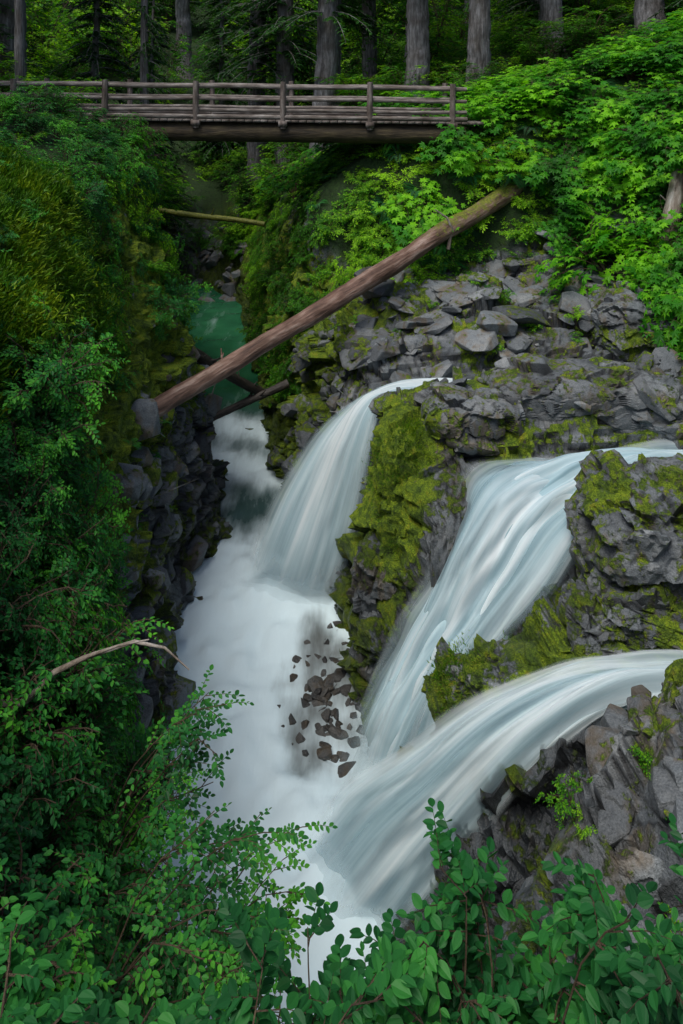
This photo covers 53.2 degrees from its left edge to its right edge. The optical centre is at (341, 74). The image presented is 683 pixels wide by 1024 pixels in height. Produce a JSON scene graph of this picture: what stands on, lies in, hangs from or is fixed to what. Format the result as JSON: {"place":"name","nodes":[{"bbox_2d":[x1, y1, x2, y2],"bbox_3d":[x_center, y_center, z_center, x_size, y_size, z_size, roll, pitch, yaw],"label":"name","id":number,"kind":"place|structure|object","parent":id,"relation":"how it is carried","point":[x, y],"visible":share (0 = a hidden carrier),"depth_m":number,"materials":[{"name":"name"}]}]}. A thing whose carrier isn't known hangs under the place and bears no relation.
{"place":"outdoors","nodes":[
{"label":"outdoors","id":0,"kind":"place"},
{"bbox_2d":[136,286,394,1023],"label":"river water","id":1,"kind":"structure","parent":0,"point":[254,619],"depth_m":12.97,"materials":[{"name":"white liquid"}]},
{"bbox_2d":[0,0,682,1006],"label":"terrain","id":2,"kind":"structure","parent":0,"point":[516,822],"depth_m":13.28,"materials":[{"name":"green plant"}]},
{"bbox_2d":[0,0,27,99],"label":"conifer tree","id":3,"kind":"object","parent":2,"relation":"on","point":[7,19],"visible":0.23,"depth_m":28.40,"materials":[{"name":"grey plant"}]},
{"bbox_2d":[14,0,25,92],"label":"conifer tree","id":4,"kind":"object","parent":2,"relation":"on","point":[19,46],"visible":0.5,"depth_m":25.81,"materials":[{"name":"grey plant"}]},
{"bbox_2d":[0,3,45,80],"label":"conifer tree","id":5,"kind":"object","parent":2,"relation":"on","point":[12,37],"visible":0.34,"depth_m":27.78,"materials":[{"name":"green plant"}]},
{"bbox_2d":[0,144,105,423],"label":"grass","id":6,"kind":"structure","parent":2,"relation":"on","point":[36,177],"depth_m":10.24,"materials":[{"name":"green plant"}]},
{"bbox_2d":[0,151,109,469],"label":"undergrowth","id":7,"kind":"object","parent":2,"relation":"on","point":[36,216],"visible":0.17,"depth_m":10.36,"materials":[{"name":"green plant"}]},
{"bbox_2d":[0,378,118,936],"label":"ferns","id":8,"kind":"object","parent":2,"relation":"on","point":[33,411],"visible":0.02,"depth_m":7.99,"materials":[{"name":"green plant"}]},
{"bbox_2d":[0,147,141,565],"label":"moss tufts","id":9,"kind":"object","parent":2,"relation":"on","point":[79,295],"visible":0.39,"depth_m":10.47,"materials":[{"name":"green plant"}]},
{"bbox_2d":[0,82,175,208],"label":"undergrowth","id":10,"kind":"object","parent":2,"relation":"on","point":[59,105],"visible":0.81,"depth_m":16.75,"materials":[{"name":"green plant"}]},
{"bbox_2d":[1,639,188,707],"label":"dead branch","id":11,"kind":"object","parent":2,"relation":"on","point":[63,668],"visible":0.91,"depth_m":5.58,"materials":[{"name":"brown wood"}]},
{"bbox_2d":[0,249,191,986],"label":"huckleberry thicket","id":12,"kind":"object","parent":2,"relation":"on","point":[62,617],"visible":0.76,"depth_m":7.02,"materials":[{"name":"green plant"}]},
{"bbox_2d":[46,0,151,164],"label":"conifer tree","id":13,"kind":"object","parent":2,"relation":"on","point":[97,17],"visible":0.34,"depth_m":32.77,"materials":[{"name":"green plant"}]},
{"bbox_2d":[0,521,199,1023],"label":"huckleberry thicket","id":14,"kind":"object","parent":2,"relation":"on","point":[50,928],"visible":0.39,"depth_m":4.58,"materials":[{"name":"green plant"}]},
{"bbox_2d":[0,119,212,401],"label":"canyon undergrowth","id":15,"kind":"object","parent":2,"relation":"on","point":[170,274],"visible":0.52,"depth_m":15.85,"materials":[{"name":"green plant"}]},
{"bbox_2d":[97,397,197,593],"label":"cliff plants","id":16,"kind":"object","parent":2,"relation":"on","point":[135,444],"visible":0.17,"depth_m":12.49,"materials":[{"name":"green plant"}]},
{"bbox_2d":[117,0,178,160],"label":"conifer tree","id":17,"kind":"object","parent":2,"relation":"on","point":[143,34],"visible":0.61,"depth_m":32.82,"materials":[{"name":"green plant"}]},
{"bbox_2d":[90,761,211,911],"bbox_3d":[-1.808,7.293,6.350,1.240,1.304,1.240,0,0,-6],"label":"shrub","id":18,"kind":"object","parent":2,"relation":"on","point":[140,842],"visible":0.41,"depth_m":6.34,"materials":[{"name":"green plant"}]},
{"bbox_2d":[119,0,203,271],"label":"conifer tree","id":19,"kind":"object","parent":2,"relation":"on","point":[154,7],"visible":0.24,"depth_m":37.71,"materials":[{"name":"green plant"}]},
{"bbox_2d":[0,888,329,1023],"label":"salal thicket","id":20,"kind":"object","parent":2,"relation":"on","point":[66,1008],"visible":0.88,"depth_m":2.55,"materials":[{"name":"green plant"}]},
{"bbox_2d":[104,346,229,741],"bbox_3d":[-3.695,8.970,14.796,2.050,5.251,8.684,0,0,0],"label":"canyon wall rock","id":21,"kind":"object","parent":2,"relation":"on","point":[149,487],"visible":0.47,"depth_m":13.21,"materials":[{"name":"grey stone"}]},
{"bbox_2d":[73,975,261,1023],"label":"shrub","id":22,"kind":"object","parent":2,"relation":"on","point":[194,983],"visible":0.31,"depth_m":3.05,"materials":[{"name":"green plant"}]},
{"bbox_2d":[74,664,269,960],"bbox_3d":[-1.416,6.305,5.408,1.555,2.290,1.202,0,0,-25],"label":"shrub","id":23,"kind":"object","parent":2,"relation":"on","point":[180,729],"visible":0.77,"depth_m":5.46,"materials":[{"name":"green plant"}]},
{"bbox_2d":[183,320,208,395],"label":"canyon undergrowth","id":24,"kind":"object","parent":2,"relation":"on","point":[190,327],"depth_m":21.57,"materials":[{"name":"green plant"}]},
{"bbox_2d":[150,0,246,79],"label":"conifer tree","id":25,"kind":"object","parent":2,"relation":"on","point":[182,13],"visible":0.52,"depth_m":54.89,"materials":[{"name":"grey plant"}]},
{"bbox_2d":[92,802,308,1021],"bbox_3d":[-0.964,5.618,4.184,1.506,1.682,1.506,0,0,2],"label":"shrub","id":26,"kind":"object","parent":2,"relation":"on","point":[149,969],"visible":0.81,"depth_m":4.17,"materials":[{"name":"green plant"}]},
{"bbox_2d":[169,197,247,301],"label":"river stones","id":27,"kind":"object","parent":2,"relation":"on","point":[210,259],"visible":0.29,"depth_m":37.29,"materials":[{"name":"grey stone"}]},
{"bbox_2d":[171,0,247,161],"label":"conifer tree","id":28,"kind":"object","parent":2,"relation":"on","point":[223,146],"visible":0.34,"depth_m":45.63,"materials":[{"name":"green plant"}]},
{"bbox_2d":[158,207,264,226],"bbox_3d":[-5.608,5.508,26.791,5.284,0.832,0.274,0,0,5],"label":"fallen log","id":29,"kind":"object","parent":2,"relation":"on","point":[186,214],"visible":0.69,"depth_m":26.65,"materials":[{"name":"brown wood"}]},
{"bbox_2d":[126,831,304,1023],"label":"shrub","id":30,"kind":"object","parent":2,"relation":"on","point":[227,856],"visible":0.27,"depth_m":4.45,"materials":[{"name":"green plant"}]},
{"bbox_2d":[191,0,249,34],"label":"conifer tree","id":31,"kind":"object","parent":2,"relation":"on","point":[209,23],"visible":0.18,"depth_m":66.74,"materials":[{"name":"green plant"}]},
{"bbox_2d":[197,348,262,393],"bbox_3d":[-3.558,7.398,17.673,0.600,3.208,4.067,0,0,42],"label":"fallen log","id":32,"kind":"object","parent":2,"relation":"on","point":[238,379],"visible":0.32,"depth_m":18.44,"materials":[{"name":"brown wood"}]},
{"bbox_2d":[167,926,305,1023],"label":"shrub","id":33,"kind":"object","parent":2,"relation":"on","point":[189,1016],"visible":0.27,"depth_m":3.13,"materials":[{"name":"green plant"}]},
{"bbox_2d":[0,78,483,143],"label":"footbridge","id":34,"kind":"object","parent":2,"relation":"on","point":[213,122],"visible":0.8,"depth_m":21.23,"materials":[{"name":"brown wood"}]},
{"bbox_2d":[160,807,337,1023],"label":"shrub","id":35,"kind":"object","parent":2,"relation":"on","point":[293,922],"visible":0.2,"depth_m":5.10,"materials":[{"name":"green plant"}]},
{"bbox_2d":[139,67,358,257],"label":"forest undergrowth","id":36,"kind":"object","parent":2,"relation":"on","point":[232,230],"visible":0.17,"depth_m":39.82,"materials":[{"name":"green plant"}]},
{"bbox_2d":[193,889,305,1023],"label":"shrub","id":37,"kind":"object","parent":2,"relation":"on","point":[242,977],"visible":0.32,"depth_m":3.76,"materials":[{"name":"green plant"}]},
{"bbox_2d":[213,379,289,420],"bbox_3d":[-2.545,9.036,18.881,2.283,0.889,0.354,0,0,-18],"label":"fallen log","id":38,"kind":"object","parent":2,"relation":"on","point":[252,398],"visible":0.97,"depth_m":18.90,"materials":[{"name":"brown wood"}]},
{"bbox_2d":[188,0,317,209],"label":"conifer tree","id":39,"kind":"object","parent":2,"relation":"on","point":[253,150],"visible":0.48,"depth_m":38.70,"materials":[{"name":"green plant"}]},
{"bbox_2d":[216,0,343,174],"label":"conifer tree","id":40,"kind":"object","parent":2,"relation":"on","point":[286,48],"visible":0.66,"depth_m":36.65,"materials":[{"name":"green plant"}]},
{"bbox_2d":[156,897,423,1023],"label":"shrub","id":41,"kind":"object","parent":2,"relation":"on","point":[396,982],"visible":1,"depth_m":2.66,"materials":[{"name":"green plant"}]},
{"bbox_2d":[266,329,359,485],"bbox_3d":[-0.754,9.279,17.799,2.087,5.224,4.570,0,0,-11],"label":"canyon wall rock","id":42,"kind":"object","parent":2,"relation":"on","point":[305,431],"visible":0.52,"depth_m":17.58,"materials":[{"name":"grey stone"}]},
{"bbox_2d":[262,882,367,1023],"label":"shrub","id":43,"kind":"object","parent":2,"relation":"on","point":[345,970],"visible":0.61,"depth_m":2.98,"materials":[{"name":"green plant"}]},
{"bbox_2d":[25,0,609,148],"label":"understory trees","id":44,"kind":"object","parent":2,"relation":"on","point":[45,9],"visible":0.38,"depth_m":44.13,"materials":[{"name":"green plant"}]},
{"bbox_2d":[294,0,343,43],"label":"conifer tree","id":45,"kind":"object","parent":2,"relation":"on","point":[311,20],"visible":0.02,"depth_m":60.85,"materials":[{"name":"green plant"}]},
{"bbox_2d":[277,621,364,777],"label":"river stones","id":46,"kind":"object","parent":2,"relation":"on","point":[321,690],"visible":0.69,"depth_m":12.34,"materials":[{"name":"grey stone"}]},
{"bbox_2d":[247,0,406,157],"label":"conifer tree","id":47,"kind":"object","parent":2,"relation":"on","point":[328,18],"visible":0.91,"depth_m":30.66,"materials":[{"name":"green plant"}]},
{"bbox_2d":[229,144,434,407],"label":"canyon undergrowth","id":48,"kind":"object","parent":2,"relation":"on","point":[298,299],"visible":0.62,"depth_m":21.77,"materials":[{"name":"green plant"}]},
{"bbox_2d":[288,0,375,105],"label":"conifer tree","id":49,"kind":"object","parent":2,"relation":"on","point":[339,44],"visible":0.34,"depth_m":33.38,"materials":[{"name":"grey plant"}]},
{"bbox_2d":[154,181,523,417],"bbox_3d":[1.387,4.930,18.122,17.074,5.626,0.690,0,0,-36],"label":"fallen log","id":50,"kind":"object","parent":2,"relation":"on","point":[328,305],"visible":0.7,"depth_m":16.86,"materials":[{"name":"brown wood"}]},
{"bbox_2d":[435,209,452,249],"bbox_3d":[2.869,4.323,19.103,0.586,1.171,0.141,0,0,-30],"label":"dead branch","id":51,"kind":"object","parent":50,"relation":"on","point":[449,239],"visible":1,"depth_m":19.15,"materials":[{"name":"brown wood"}]},
{"bbox_2d":[0,0,682,214],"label":"forest undergrowth","id":52,"kind":"object","parent":2,"relation":"on","point":[530,47],"visible":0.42,"depth_m":30.48,"materials":[{"name":"green plant"}]},
{"bbox_2d":[261,378,469,576],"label":"waterfall","id":53,"kind":"structure","parent":2,"relation":"on","point":[315,510],"depth_m":14.94,"materials":[{"name":"white liquid"}]},
{"bbox_2d":[346,531,397,684],"bbox_3d":[0.712,10.539,13.337,1.256,3.025,1.340,0,0,0],"label":"mossy rock","id":54,"kind":"object","parent":2,"relation":"on","point":[367,589],"visible":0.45,"depth_m":12.96,"materials":[{"name":"grey stone"}]},
{"bbox_2d":[342,0,404,82],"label":"conifer tree","id":55,"kind":"object","parent":2,"relation":"on","point":[367,53],"visible":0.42,"depth_m":35.79,"materials":[{"name":"grey plant"}]},
{"bbox_2d":[388,2,406,77],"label":"conifer tree","id":56,"kind":"object","parent":2,"relation":"on","point":[406,42],"visible":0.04,"depth_m":41.64,"materials":[{"name":"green plant"}]},
{"bbox_2d":[368,402,432,560],"bbox_3d":[1.399,8.977,13.685,1.761,4.408,1.779,0,0,0],"label":"mossy rock","id":57,"kind":"object","parent":2,"relation":"on","point":[392,525],"visible":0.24,"depth_m":13.15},
{"bbox_2d":[377,0,439,29],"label":"conifer tree","id":58,"kind":"object","parent":2,"relation":"on","point":[405,14],"visible":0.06,"depth_m":59.99,"materials":[{"name":"green plant"}]},
{"bbox_2d":[404,0,430,105],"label":"conifer tree","id":59,"kind":"object","parent":2,"relation":"on","point":[418,44],"visible":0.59,"depth_m":29.74,"materials":[{"name":"grey plant"}]},
{"bbox_2d":[330,940,532,1023],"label":"shrub","id":60,"kind":"object","parent":2,"relation":"on","point":[485,1002],"visible":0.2,"depth_m":2.81,"materials":[{"name":"green plant"}]},
{"bbox_2d":[328,798,542,1023],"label":"shrub","id":61,"kind":"object","parent":2,"relation":"on","point":[470,876],"visible":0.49,"depth_m":3.04,"materials":[{"name":"green plant"}]},
{"bbox_2d":[361,413,528,724],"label":"moss tufts","id":62,"kind":"object","parent":2,"relation":"on","point":[436,673],"visible":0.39,"depth_m":12.98,"materials":[{"name":"green plant"}]},
{"bbox_2d":[328,265,586,354],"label":"undergrowth","id":63,"kind":"object","parent":2,"relation":"on","point":[503,295],"visible":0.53,"depth_m":17.83,"materials":[{"name":"green plant"}]},
{"bbox_2d":[463,0,468,41],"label":"conifer tree","id":64,"kind":"object","parent":2,"relation":"on","point":[465,2],"visible":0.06,"depth_m":43.87,"materials":[{"name":"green plant"}]},
{"bbox_2d":[254,8,682,359],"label":"vine maple thicket","id":65,"kind":"object","parent":2,"relation":"on","point":[659,47],"visible":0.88,"depth_m":20.04,"materials":[{"name":"green plant"}]},
{"bbox_2d":[432,0,505,15],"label":"conifer tree","id":66,"kind":"object","parent":2,"relation":"on","point":[463,6],"visible":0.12,"depth_m":56.00,"materials":[{"name":"green plant"}]},
{"bbox_2d":[414,382,525,455],"bbox_3d":[2.536,6.800,13.536,2.126,1.146,1.407,0,0,0],"label":"boulder","id":67,"kind":"object","parent":2,"relation":"on","point":[457,418],"visible":0.93,"depth_m":13.09,"materials":[{"name":"grey stone"}]},
{"bbox_2d":[421,633,522,725],"bbox_3d":[2.238,8.919,9.841,2.109,1.322,1.160,0,0,0],"label":"mossy rock","id":68,"kind":"object","parent":2,"relation":"on","point":[488,652],"visible":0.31,"depth_m":9.63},
{"bbox_2d":[465,0,490,84],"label":"conifer tree","id":69,"kind":"object","parent":2,"relation":"on","point":[478,43],"visible":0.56,"depth_m":28.49,"materials":[{"name":"grey plant"}]},
{"bbox_2d":[322,800,634,1023],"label":"shrub","id":70,"kind":"object","parent":2,"relation":"on","point":[424,955],"visible":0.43,"depth_m":3.08,"materials":[{"name":"green plant"}]},
{"bbox_2d":[292,65,682,287],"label":"undergrowth","id":71,"kind":"object","parent":2,"relation":"on","point":[454,259],"visible":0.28,"depth_m":20.86,"materials":[{"name":"green plant"}]},
{"bbox_2d":[339,188,649,382],"bbox_3d":[4.888,4.969,18.272,9.901,5.326,5.092,0,0,0],"label":"rock ledge","id":72,"kind":"object","parent":2,"relation":"on","point":[359,350],"visible":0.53,"depth_m":17.16,"materials":[{"name":"grey stone"}]},
{"bbox_2d":[329,650,682,913],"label":"waterfall","id":73,"kind":"structure","parent":2,"relation":"on","point":[456,761],"depth_m":8.87,"materials":[{"name":"white liquid"}]},
{"bbox_2d":[368,447,682,754],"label":"waterfall","id":74,"kind":"structure","parent":2,"relation":"on","point":[510,557],"depth_m":11.41,"materials":[{"name":"white liquid"}]},
{"bbox_2d":[491,0,599,45],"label":"conifer tree","id":75,"kind":"object","parent":2,"relation":"on","point":[535,4],"visible":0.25,"depth_m":38.07,"materials":[{"name":"green plant"}]},
{"bbox_2d":[422,846,682,1023],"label":"shrub","id":76,"kind":"object","parent":2,"relation":"on","point":[599,992],"visible":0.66,"depth_m":2.84,"materials":[{"name":"green plant"}]},
{"bbox_2d":[540,0,566,56],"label":"conifer tree","id":77,"kind":"object","parent":2,"relation":"on","point":[550,10],"visible":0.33,"depth_m":32.63,"materials":[{"name":"grey plant"}]},
{"bbox_2d":[495,863,620,1018],"bbox_3d":[1.042,4.768,2.897,1.293,1.756,1.352,0,0,-23],"label":"shrub","id":78,"kind":"object","parent":2,"relation":"on","point":[598,875],"visible":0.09,"depth_m":3.55,"materials":[{"name":"green plant"}]},
{"bbox_2d":[440,347,682,423],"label":"rock ledge","id":79,"kind":"object","parent":2,"relation":"on","point":[649,398],"visible":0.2,"depth_m":14.06,"materials":[{"name":"grey stone"}]},
{"bbox_2d":[468,851,682,1023],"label":"shrub","id":80,"kind":"object","parent":2,"relation":"on","point":[590,905],"visible":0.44,"depth_m":2.86,"materials":[{"name":"green plant"}]},
{"bbox_2d":[489,353,669,432],"bbox_3d":[5.019,6.537,14.020,3.989,1.420,1.810,0,0,0],"label":"boulder","id":81,"kind":"object","parent":2,"relation":"on","point":[549,391],"visible":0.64,"depth_m":13.47,"materials":[{"name":"grey stone"}]},
{"bbox_2d":[556,579,626,657],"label":"mossy rock","id":82,"kind":"object","parent":2,"relation":"on","point":[578,609],"visible":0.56,"depth_m":9.91,"materials":[{"name":"grey stone"}]},
{"bbox_2d":[533,943,682,1023],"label":"shrub","id":83,"kind":"object","parent":2,"relation":"on","point":[652,988],"visible":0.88,"depth_m":2.42,"materials":[{"name":"green plant"}]},
{"bbox_2d":[533,735,682,934],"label":"undergrowth","id":84,"kind":"object","parent":2,"relation":"on","point":[562,801],"visible":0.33,"depth_m":6.82,"materials":[{"name":"green plant"}]},
{"bbox_2d":[563,449,682,603],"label":"mossy rock","id":85,"kind":"object","parent":2,"relation":"on","point":[624,518],"visible":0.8,"depth_m":10.30,"materials":[{"name":"grey stone"}]},
{"bbox_2d":[585,676,682,941],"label":"boulders","id":86,"kind":"object","parent":2,"relation":"on","point":[622,804],"visible":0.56,"depth_m":6.62,"materials":[{"name":"grey stone"}]},
{"bbox_2d":[588,280,680,361],"bbox_3d":[7.355,6.104,16.582,2.647,1.969,2.135,0,0,0],"label":"boulder","id":87,"kind":"object","parent":2,"relation":"on","point":[617,315],"visible":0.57,"depth_m":15.94,"materials":[{"name":"grey stone"}]},
{"bbox_2d":[609,826,663,904],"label":"boulder","id":88,"kind":"object","parent":2,"relation":"on","point":[637,866],"visible":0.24,"depth_m":6.08,"materials":[{"name":"grey stone"}]},
{"bbox_2d":[601,586,682,648],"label":"mossy rock","id":89,"kind":"object","parent":2,"relation":"on","point":[620,615],"visible":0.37,"depth_m":9.64,"materials":[{"name":"grey stone"}]},
{"bbox_2d":[633,0,666,36],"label":"conifer tree","id":90,"kind":"object","parent":2,"relation":"on","point":[644,10],"visible":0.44,"depth_m":29.62,"materials":[{"name":"grey plant"}]},
{"bbox_2d":[626,813,682,1023],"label":"shrub","id":91,"kind":"object","parent":2,"relation":"on","point":[669,949],"visible":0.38,"depth_m":3.09,"materials":[{"name":"green plant"}]},
{"bbox_2d":[639,928,678,1002],"bbox_3d":[1.779,4.396,2.612,1.278,1.608,1.271,0,0,-19],"label":"shrub","id":92,"kind":"object","parent":2,"relation":"on","point":[647,943],"visible":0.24,"depth_m":3.10,"materials":[{"name":"green plant"}]},
{"bbox_2d":[637,368,682,438],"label":"boulder","id":93,"kind":"object","parent":2,"relation":"on","point":[660,425],"visible":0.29,"depth_m":13.08,"materials":[{"name":"grey stone"}]},
{"bbox_2d":[647,0,682,19],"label":"conifer tree","id":94,"kind":"object","parent":2,"relation":"on","point":[670,6],"visible":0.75,"depth_m":28.98,"materials":[{"name":"green plant"}]},
{"bbox_2d":[652,168,682,257],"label":"tree snag","id":95,"kind":"object","parent":2,"relation":"on","point":[674,199],"visible":0.35,"depth_m":17.75,"materials":[{"name":"grey wood"}]},
{"bbox_2d":[658,658,682,708],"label":"boulder","id":96,"kind":"object","parent":2,"relation":"on","point":[674,669],"visible":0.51,"depth_m":7.57,"materials":[{"name":"green plant"}]},
{"bbox_2d":[676,865,682,875],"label":"shrub","id":97,"kind":"object","parent":2,"relation":"on","point":[679,869],"visible":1,"depth_m":3.15,"materials":[{"name":"green plant"}]}
]}

